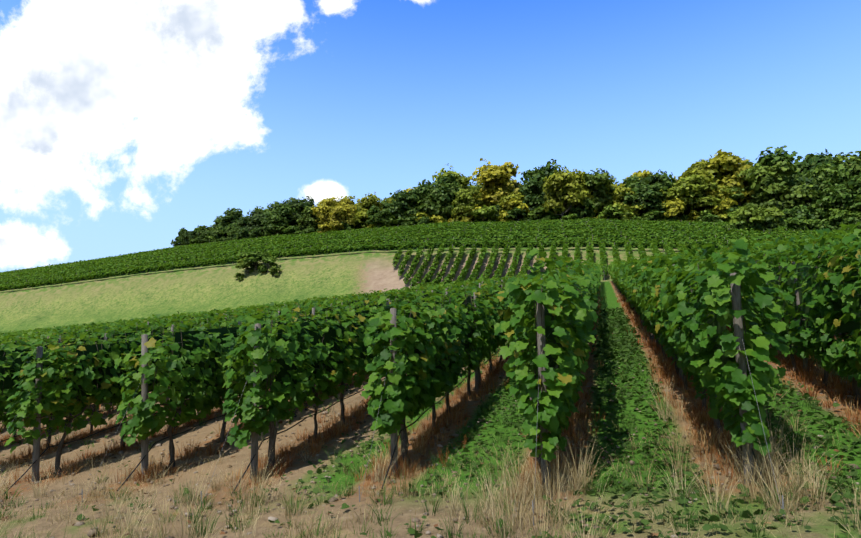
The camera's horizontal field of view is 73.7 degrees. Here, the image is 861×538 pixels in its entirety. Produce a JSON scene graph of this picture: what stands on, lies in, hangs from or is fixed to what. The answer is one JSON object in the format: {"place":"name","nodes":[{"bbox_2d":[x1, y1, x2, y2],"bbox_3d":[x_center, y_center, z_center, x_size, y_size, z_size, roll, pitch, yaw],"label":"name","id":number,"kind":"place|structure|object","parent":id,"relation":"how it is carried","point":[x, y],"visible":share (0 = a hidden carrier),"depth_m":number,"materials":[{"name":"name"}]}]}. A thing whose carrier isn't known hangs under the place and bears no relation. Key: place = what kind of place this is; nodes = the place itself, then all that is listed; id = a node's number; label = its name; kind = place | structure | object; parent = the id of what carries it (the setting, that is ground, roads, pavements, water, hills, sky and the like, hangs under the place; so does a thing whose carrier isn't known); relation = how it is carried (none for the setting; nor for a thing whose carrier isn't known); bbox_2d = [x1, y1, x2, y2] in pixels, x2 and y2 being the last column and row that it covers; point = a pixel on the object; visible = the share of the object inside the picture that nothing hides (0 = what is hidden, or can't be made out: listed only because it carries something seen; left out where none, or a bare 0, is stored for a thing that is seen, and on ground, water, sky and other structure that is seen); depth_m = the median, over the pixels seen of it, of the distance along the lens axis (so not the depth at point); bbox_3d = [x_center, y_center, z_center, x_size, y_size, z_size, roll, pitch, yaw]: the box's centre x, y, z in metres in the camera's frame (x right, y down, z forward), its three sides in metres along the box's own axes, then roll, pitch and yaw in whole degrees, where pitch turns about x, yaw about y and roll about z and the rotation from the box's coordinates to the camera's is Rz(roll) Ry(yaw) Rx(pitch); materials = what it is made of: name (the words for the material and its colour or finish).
{"place":"outdoors","nodes":[
{"label":"outdoors","id":0,"kind":"place"},
{"bbox_2d":[0,247,860,537],"bbox_3d":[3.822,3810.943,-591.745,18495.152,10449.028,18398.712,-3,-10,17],"label":"terrain","id":1,"kind":"structure","parent":0,"point":[174,291],"depth_m":8.18,"materials":[{"name":"soil"}]},
{"bbox_2d":[177,228,189,243],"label":"forest tree","id":2,"kind":"object","parent":1,"relation":"on","point":[180,232],"visible":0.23,"depth_m":174.93,"materials":[{"name":"green plant"}]},
{"bbox_2d":[181,230,198,244],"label":"forest tree","id":3,"kind":"object","parent":1,"relation":"on","point":[186,237],"visible":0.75,"depth_m":164.02,"materials":[{"name":"green plant"}]},
{"bbox_2d":[195,229,216,242],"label":"forest tree","id":4,"kind":"object","parent":1,"relation":"on","point":[201,235],"visible":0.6,"depth_m":161.90,"materials":[{"name":"green plant"}]},
{"bbox_2d":[208,228,225,239],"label":"forest tree","id":5,"kind":"object","parent":1,"relation":"on","point":[218,232],"visible":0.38,"depth_m":168.68,"materials":[{"name":"green plant"}]},
{"bbox_2d":[217,208,242,237],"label":"forest tree","id":6,"kind":"object","parent":1,"relation":"on","point":[232,214],"visible":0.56,"depth_m":172.24,"materials":[{"name":"green plant"}]},
{"bbox_2d":[239,228,250,238],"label":"shrub","id":7,"kind":"object","parent":1,"relation":"on","point":[244,232],"visible":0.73,"depth_m":158.68,"materials":[{"name":"green plant"}]},
{"bbox_2d":[235,257,256,274],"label":"tree","id":8,"kind":"object","parent":1,"relation":"on","point":[242,264],"visible":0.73,"depth_m":108.91,"materials":[{"name":"green plant"}]},
{"bbox_2d":[236,215,258,237],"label":"forest tree","id":9,"kind":"object","parent":1,"relation":"on","point":[243,222],"visible":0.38,"depth_m":162.66,"materials":[{"name":"green plant"}]},
{"bbox_2d":[236,251,270,269],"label":"tree","id":10,"kind":"object","parent":1,"relation":"on","point":[254,256],"visible":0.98,"depth_m":109.32,"materials":[{"name":"green plant"}]},
{"bbox_2d":[249,228,263,237],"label":"shrub","id":11,"kind":"object","parent":1,"relation":"on","point":[254,232],"visible":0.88,"depth_m":154.88,"materials":[{"name":"green plant"}]},
{"bbox_2d":[247,212,269,236],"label":"forest tree","id":12,"kind":"object","parent":1,"relation":"on","point":[255,220],"visible":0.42,"depth_m":161.35,"materials":[{"name":"green plant"}]},
{"bbox_2d":[246,209,270,220],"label":"forest tree","id":13,"kind":"object","parent":1,"relation":"on","point":[257,211],"visible":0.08,"depth_m":173.49,"materials":[{"name":"green plant"}]},
{"bbox_2d":[258,255,277,272],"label":"tree","id":14,"kind":"object","parent":1,"relation":"on","point":[270,259],"visible":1,"depth_m":108.22,"materials":[{"name":"green plant"}]},
{"bbox_2d":[262,201,281,214],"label":"forest tree","id":15,"kind":"object","parent":1,"relation":"on","point":[276,205],"visible":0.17,"depth_m":172.88,"materials":[{"name":"green plant"}]},
{"bbox_2d":[269,266,281,277],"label":"shrub","id":16,"kind":"object","parent":1,"relation":"on","point":[274,270],"visible":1,"depth_m":106.53,"materials":[{"name":"green plant"}]},
{"bbox_2d":[262,204,296,233],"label":"forest tree","id":17,"kind":"object","parent":1,"relation":"on","point":[277,220],"visible":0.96,"depth_m":155.19,"materials":[{"name":"green plant"}]},
{"bbox_2d":[282,225,302,233],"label":"shrub","id":18,"kind":"object","parent":1,"relation":"on","point":[292,229],"visible":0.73,"depth_m":152.94,"materials":[{"name":"green plant"}]},
{"bbox_2d":[281,196,315,225],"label":"forest tree","id":19,"kind":"object","parent":1,"relation":"on","point":[298,205],"visible":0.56,"depth_m":161.64,"materials":[{"name":"green plant"}]},
{"bbox_2d":[296,206,321,232],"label":"forest tree","id":20,"kind":"object","parent":1,"relation":"on","point":[308,216],"visible":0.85,"depth_m":154.03,"materials":[{"name":"green plant"}]},
{"bbox_2d":[310,198,336,224],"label":"forest tree","id":21,"kind":"object","parent":1,"relation":"on","point":[322,212],"visible":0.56,"depth_m":151.64,"materials":[{"name":"yellow plant"}]},
{"bbox_2d":[317,222,333,232],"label":"shrub","id":22,"kind":"object","parent":1,"relation":"on","point":[325,227],"visible":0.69,"depth_m":148.19,"materials":[{"name":"yellow plant"}]},
{"bbox_2d":[329,202,359,229],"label":"forest tree","id":23,"kind":"object","parent":1,"relation":"on","point":[339,214],"visible":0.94,"depth_m":146.89,"materials":[{"name":"yellow plant"}]},
{"bbox_2d":[337,197,352,205],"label":"forest tree","id":24,"kind":"object","parent":1,"relation":"on","point":[348,201],"visible":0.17,"depth_m":159.72,"materials":[{"name":"yellow plant"}]},
{"bbox_2d":[351,211,370,228],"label":"tree","id":25,"kind":"object","parent":1,"relation":"on","point":[362,216],"visible":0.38,"depth_m":148.14,"materials":[{"name":"yellow plant"}]},
{"bbox_2d":[353,192,383,226],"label":"forest tree","id":26,"kind":"object","parent":1,"relation":"on","point":[366,204],"visible":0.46,"depth_m":155.80,"materials":[{"name":"green plant"}]},
{"bbox_2d":[365,205,393,226],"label":"forest tree","id":27,"kind":"object","parent":1,"relation":"on","point":[374,218],"visible":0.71,"depth_m":145.07,"materials":[{"name":"green plant"}]},
{"bbox_2d":[382,214,397,226],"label":"shrub","id":28,"kind":"object","parent":1,"relation":"on","point":[391,217],"visible":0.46,"depth_m":145.43,"materials":[{"name":"green plant"}]},
{"bbox_2d":[393,217,416,225],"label":"shrub","id":29,"kind":"object","parent":1,"relation":"on","point":[409,221],"visible":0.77,"depth_m":142.59,"materials":[{"name":"green plant"}]},
{"bbox_2d":[388,187,424,218],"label":"forest tree","id":30,"kind":"object","parent":1,"relation":"on","point":[400,206],"visible":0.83,"depth_m":145.18,"materials":[{"name":"green plant"}]},
{"bbox_2d":[0,344,832,503],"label":"drip hoses","id":31,"kind":"object","parent":1,"relation":"on","point":[295,425],"visible":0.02,"depth_m":8.42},
{"bbox_2d":[407,211,429,223],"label":"shrub","id":32,"kind":"object","parent":1,"relation":"on","point":[419,215],"visible":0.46,"depth_m":143.66,"materials":[{"name":"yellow plant"}]},
{"bbox_2d":[417,217,430,224],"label":"shrub","id":33,"kind":"object","parent":1,"relation":"on","point":[424,220],"visible":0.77,"depth_m":141.80,"materials":[{"name":"green plant"}]},
{"bbox_2d":[0,217,848,490],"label":"vineyard posts","id":34,"kind":"object","parent":1,"relation":"on","point":[738,322],"visible":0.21,"depth_m":7.51,"materials":[{"name":"grey wood"}]},
{"bbox_2d":[0,217,853,339],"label":"vineyard rows","id":35,"kind":"object","parent":1,"relation":"on","point":[146,257],"visible":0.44,"depth_m":109.27,"materials":[{"name":"green plant"}]},
{"bbox_2d":[1,322,855,537],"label":"fallen leaves","id":36,"kind":"object","parent":1,"relation":"on","point":[435,525],"visible":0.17,"depth_m":8.14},
{"bbox_2d":[1,291,857,525],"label":"trellis wires","id":37,"kind":"object","parent":1,"relation":"on","point":[782,506],"visible":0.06,"depth_m":6.16,"materials":[{"name":"metal"}]},
{"bbox_2d":[0,337,859,537],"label":"weeds","id":38,"kind":"object","parent":1,"relation":"on","point":[428,532],"visible":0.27,"depth_m":7.05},
{"bbox_2d":[0,222,860,461],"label":"vine leaves","id":39,"kind":"object","parent":1,"relation":"on","point":[656,289],"visible":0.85,"depth_m":7.94,"materials":[{"name":"green plant"}]},
{"bbox_2d":[0,294,860,495],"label":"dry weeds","id":40,"kind":"object","parent":1,"relation":"on","point":[698,415],"visible":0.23,"depth_m":8.95,"materials":[{"name":"plant"}]},
{"bbox_2d":[0,219,860,402],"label":"vine canopy","id":41,"kind":"object","parent":1,"relation":"on","point":[849,326],"visible":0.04,"depth_m":10.27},
{"bbox_2d":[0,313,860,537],"bbox_3d":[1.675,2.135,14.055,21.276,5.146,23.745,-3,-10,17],"label":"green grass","id":42,"kind":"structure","parent":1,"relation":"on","point":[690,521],"depth_m":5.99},
{"bbox_2d":[0,250,860,477],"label":"vine trunks","id":43,"kind":"object","parent":1,"relation":"on","point":[403,434],"visible":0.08,"depth_m":8.94,"materials":[{"name":"brown plant"}]},
{"bbox_2d":[0,231,856,344],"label":"vine leaves","id":44,"kind":"object","parent":43,"relation":"attached to","point":[619,269],"visible":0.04,"depth_m":26.04,"materials":[{"name":"green plant"}]},
{"bbox_2d":[3,307,860,537],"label":"ground cover","id":45,"kind":"object","parent":1,"relation":"on","point":[625,341],"visible":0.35,"depth_m":6.82,"materials":[{"name":"green plant"}]},
{"bbox_2d":[429,215,443,222],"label":"shrub","id":46,"kind":"object","parent":1,"relation":"on","point":[436,219],"visible":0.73,"depth_m":141.13,"materials":[{"name":"yellow plant"}]},
{"bbox_2d":[410,179,463,219],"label":"forest tree","id":47,"kind":"object","parent":1,"relation":"on","point":[429,203],"visible":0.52,"depth_m":144.09,"materials":[{"name":"green plant"}]},
{"bbox_2d":[414,174,461,218],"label":"forest tree","id":48,"kind":"object","parent":1,"relation":"on","point":[423,189],"visible":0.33,"depth_m":146.19,"materials":[{"name":"green plant"}]},
{"bbox_2d":[47,317,847,435],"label":"grape clusters","id":49,"kind":"object","parent":1,"relation":"on","point":[305,405],"visible":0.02,"depth_m":9.14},
{"bbox_2d":[432,163,473,219],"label":"forest tree","id":50,"kind":"object","parent":1,"relation":"on","point":[463,181],"visible":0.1,"depth_m":155.03,"materials":[{"name":"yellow plant"}]},
{"bbox_2d":[451,185,481,216],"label":"forest tree","id":51,"kind":"object","parent":1,"relation":"on","point":[465,199],"visible":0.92,"depth_m":138.79,"materials":[{"name":"green plant"}]},
{"bbox_2d":[458,204,482,221],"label":"shrub","id":52,"kind":"object","parent":1,"relation":"on","point":[467,219],"visible":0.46,"depth_m":137.17,"materials":[{"name":"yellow plant"}]},
{"bbox_2d":[471,205,498,221],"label":"shrub","id":53,"kind":"object","parent":1,"relation":"on","point":[489,212],"visible":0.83,"depth_m":135.39,"materials":[{"name":"green plant"}]},
{"bbox_2d":[472,165,514,206],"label":"forest tree","id":54,"kind":"object","parent":1,"relation":"on","point":[491,178],"visible":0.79,"depth_m":144.65,"materials":[{"name":"yellow plant"}]},
{"bbox_2d":[469,158,522,192],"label":"forest tree","id":55,"kind":"object","parent":1,"relation":"on","point":[510,168],"visible":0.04,"depth_m":153.59,"materials":[{"name":"yellow plant"}]},
{"bbox_2d":[497,198,528,221],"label":"shrub","id":56,"kind":"object","parent":1,"relation":"on","point":[515,202],"visible":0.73,"depth_m":135.65,"materials":[{"name":"yellow plant"}]},
{"bbox_2d":[496,191,530,214],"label":"forest tree","id":57,"kind":"object","parent":1,"relation":"on","point":[518,196],"visible":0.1,"depth_m":138.98,"materials":[{"name":"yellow plant"}]},
{"bbox_2d":[505,207,530,220],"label":"shrub","id":58,"kind":"object","parent":1,"relation":"on","point":[518,214],"visible":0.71,"depth_m":134.15,"materials":[{"name":"green plant"}]},
{"bbox_2d":[518,180,550,217],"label":"forest tree","id":59,"kind":"object","parent":1,"relation":"on","point":[533,197],"visible":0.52,"depth_m":137.56,"materials":[{"name":"green plant"}]},
{"bbox_2d":[527,207,544,219],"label":"shrub","id":60,"kind":"object","parent":1,"relation":"on","point":[537,213],"visible":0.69,"depth_m":133.60,"materials":[{"name":"green plant"}]},
{"bbox_2d":[515,159,566,196],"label":"forest tree","id":61,"kind":"object","parent":1,"relation":"on","point":[541,173],"visible":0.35,"depth_m":144.22,"materials":[{"name":"green plant"}]},
{"bbox_2d":[546,210,567,219],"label":"shrub","id":62,"kind":"object","parent":1,"relation":"on","point":[553,217],"visible":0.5,"depth_m":133.94,"materials":[{"name":"green plant"}]},
{"bbox_2d":[542,167,590,216],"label":"forest tree","id":63,"kind":"object","parent":1,"relation":"on","point":[567,191],"visible":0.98,"depth_m":131.64,"materials":[{"name":"yellow plant"}]},
{"bbox_2d":[570,200,595,218],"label":"shrub","id":64,"kind":"object","parent":1,"relation":"on","point":[584,212],"visible":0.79,"depth_m":131.68,"materials":[{"name":"green plant"}]},
{"bbox_2d":[578,168,616,217],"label":"forest tree","id":65,"kind":"object","parent":1,"relation":"on","point":[597,180],"visible":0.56,"depth_m":134.15,"materials":[{"name":"green plant"}]},
{"bbox_2d":[597,183,616,211],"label":"forest tree","id":66,"kind":"object","parent":1,"relation":"on","point":[609,187],"visible":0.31,"depth_m":135.58,"materials":[{"name":"green plant"}]},
{"bbox_2d":[598,204,624,219],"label":"shrub","id":67,"kind":"object","parent":1,"relation":"on","point":[610,210],"visible":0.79,"depth_m":127.69,"materials":[{"name":"green plant"}]},
{"bbox_2d":[604,204,633,219],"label":"shrub","id":68,"kind":"object","parent":1,"relation":"on","point":[619,206],"visible":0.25,"depth_m":128.66,"materials":[{"name":"green plant"}]},
{"bbox_2d":[612,183,634,205],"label":"forest tree","id":69,"kind":"object","parent":1,"relation":"on","point":[621,195],"visible":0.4,"depth_m":132.52,"materials":[{"name":"yellow plant"}]},
{"bbox_2d":[620,201,645,219],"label":"shrub","id":70,"kind":"object","parent":1,"relation":"on","point":[636,212],"visible":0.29,"depth_m":129.76,"materials":[{"name":"green plant"}]},
{"bbox_2d":[615,170,653,189],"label":"forest tree","id":71,"kind":"object","parent":1,"relation":"on","point":[639,174],"visible":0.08,"depth_m":142.02,"materials":[{"name":"green plant"}]},
{"bbox_2d":[617,169,675,214],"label":"forest tree","id":72,"kind":"object","parent":1,"relation":"on","point":[664,181],"visible":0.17,"depth_m":133.32,"materials":[{"name":"green plant"}]},
{"bbox_2d":[622,183,672,213],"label":"forest tree","id":73,"kind":"object","parent":1,"relation":"on","point":[647,196],"visible":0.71,"depth_m":128.18,"materials":[{"name":"green plant"}]},
{"bbox_2d":[641,210,671,220],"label":"shrub","id":74,"kind":"object","parent":1,"relation":"on","point":[656,214],"visible":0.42,"depth_m":126.65,"materials":[{"name":"green plant"}]},
{"bbox_2d":[659,198,687,221],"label":"shrub","id":75,"kind":"object","parent":1,"relation":"on","point":[674,207],"visible":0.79,"depth_m":124.27,"materials":[{"name":"yellow plant"}]},
{"bbox_2d":[686,210,699,220],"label":"shrub","id":76,"kind":"object","parent":1,"relation":"on","point":[692,214],"visible":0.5,"depth_m":125.84,"materials":[{"name":"green plant"}]},
{"bbox_2d":[660,174,732,213],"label":"forest tree","id":77,"kind":"object","parent":1,"relation":"on","point":[691,190],"visible":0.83,"depth_m":125.31,"materials":[{"name":"green plant"}]},
{"bbox_2d":[694,209,715,221],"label":"shrub","id":78,"kind":"object","parent":1,"relation":"on","point":[701,213],"visible":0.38,"depth_m":123.86,"materials":[{"name":"green plant"}]},
{"bbox_2d":[678,155,734,209],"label":"forest tree","id":79,"kind":"object","parent":1,"relation":"on","point":[700,168],"visible":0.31,"depth_m":132.10,"materials":[{"name":"yellow plant"}]},
{"bbox_2d":[702,213,722,222],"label":"shrub","id":80,"kind":"object","parent":1,"relation":"on","point":[711,217],"visible":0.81,"depth_m":121.30,"materials":[{"name":"green plant"}]},
{"bbox_2d":[700,186,737,214],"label":"forest tree","id":81,"kind":"object","parent":1,"relation":"on","point":[721,208],"visible":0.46,"depth_m":124.07,"materials":[{"name":"yellow plant"}]},
{"bbox_2d":[707,149,754,203],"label":"forest tree","id":82,"kind":"object","parent":1,"relation":"on","point":[724,161],"visible":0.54,"depth_m":130.27,"materials":[{"name":"yellow plant"}]},
{"bbox_2d":[722,219,748,230],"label":"shrub","id":83,"kind":"object","parent":1,"relation":"on","point":[739,224],"visible":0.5,"depth_m":105.59,"materials":[{"name":"green plant"}]},
{"bbox_2d":[728,186,761,208],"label":"forest tree","id":84,"kind":"object","parent":1,"relation":"on","point":[736,196],"visible":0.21,"depth_m":127.29,"materials":[{"name":"green plant"}]},
{"bbox_2d":[728,205,764,228],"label":"shrub","id":85,"kind":"object","parent":1,"relation":"on","point":[747,213],"visible":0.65,"depth_m":105.71,"materials":[{"name":"green plant"}]},
{"bbox_2d":[745,215,777,231],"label":"shrub","id":86,"kind":"object","parent":1,"relation":"on","point":[767,223],"visible":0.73,"depth_m":105.06,"materials":[{"name":"green plant"}]},
{"bbox_2d":[757,205,778,215],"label":"shrub","id":87,"kind":"object","parent":1,"relation":"on","point":[768,209],"visible":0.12,"depth_m":119.53,"materials":[{"name":"green plant"}]},
{"bbox_2d":[757,210,784,225],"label":"shrub","id":88,"kind":"object","parent":1,"relation":"on","point":[775,214],"visible":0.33,"depth_m":114.55,"materials":[{"name":"green plant"}]},
{"bbox_2d":[743,145,805,196],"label":"forest tree","id":89,"kind":"object","parent":1,"relation":"on","point":[772,158],"visible":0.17,"depth_m":127.31,"materials":[{"name":"green plant"}]},
{"bbox_2d":[736,161,817,211],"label":"forest tree","id":90,"kind":"object","parent":1,"relation":"on","point":[780,196],"visible":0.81,"depth_m":122.12,"materials":[{"name":"green plant"}]},
{"bbox_2d":[782,205,811,220],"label":"shrub","id":91,"kind":"object","parent":1,"relation":"on","point":[797,212],"visible":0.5,"depth_m":114.63,"materials":[{"name":"green plant"}]},
{"bbox_2d":[784,217,811,231],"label":"shrub","id":92,"kind":"object","parent":1,"relation":"on","point":[795,224],"visible":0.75,"depth_m":104.67,"materials":[{"name":"green plant"}]},
{"bbox_2d":[786,174,836,210],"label":"forest tree","id":93,"kind":"object","parent":1,"relation":"on","point":[817,185],"visible":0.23,"depth_m":122.14,"materials":[{"name":"green plant"}]},
{"bbox_2d":[804,209,825,225],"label":"shrub","id":94,"kind":"object","parent":1,"relation":"on","point":[815,215],"visible":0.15,"depth_m":114.50,"materials":[{"name":"green plant"}]},
{"bbox_2d":[790,161,849,211],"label":"forest tree","id":95,"kind":"object","parent":1,"relation":"on","point":[819,176],"visible":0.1,"depth_m":121.53,"materials":[{"name":"green plant"}]},
{"bbox_2d":[795,149,852,180],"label":"forest tree","id":96,"kind":"object","parent":1,"relation":"on","point":[809,161],"visible":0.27,"depth_m":127.26,"materials":[{"name":"green plant"}]},
{"bbox_2d":[813,211,848,230],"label":"shrub","id":97,"kind":"object","parent":1,"relation":"on","point":[836,220],"visible":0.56,"depth_m":101.36,"materials":[{"name":"green plant"}]},
{"bbox_2d":[815,172,860,212],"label":"forest tree","id":98,"kind":"object","parent":1,"relation":"on","point":[839,196],"visible":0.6,"depth_m":116.75,"materials":[{"name":"green plant"}]},
{"bbox_2d":[825,208,855,216],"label":"shrub","id":99,"kind":"object","parent":1,"relation":"on","point":[831,212],"visible":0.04,"depth_m":115.43,"materials":[{"name":"green plant"}]},
{"bbox_2d":[833,152,860,183],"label":"forest tree","id":100,"kind":"object","parent":1,"relation":"on","point":[840,161],"visible":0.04,"depth_m":127.06,"materials":[{"name":"green plant"}]},
{"bbox_2d":[837,210,860,223],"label":"shrub","id":101,"kind":"object","parent":1,"relation":"on","point":[849,216],"visible":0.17,"depth_m":111.67,"materials":[{"name":"green plant"}]},
{"bbox_2d":[844,151,860,178],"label":"forest tree","id":102,"kind":"object","parent":1,"relation":"on","point":[855,166],"visible":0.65,"depth_m":122.84,"materials":[{"name":"green plant"}]},
{"bbox_2d":[0,375,860,537],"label":"straw grass","id":103,"kind":"structure","parent":0,"point":[579,477],"depth_m":5.65,"materials":[{"name":"plant"}]},
{"bbox_2d":[0,0,860,271],"label":"sky","id":104,"kind":"structure","parent":0,"point":[126,125],"materials":[{"name":"blue"}]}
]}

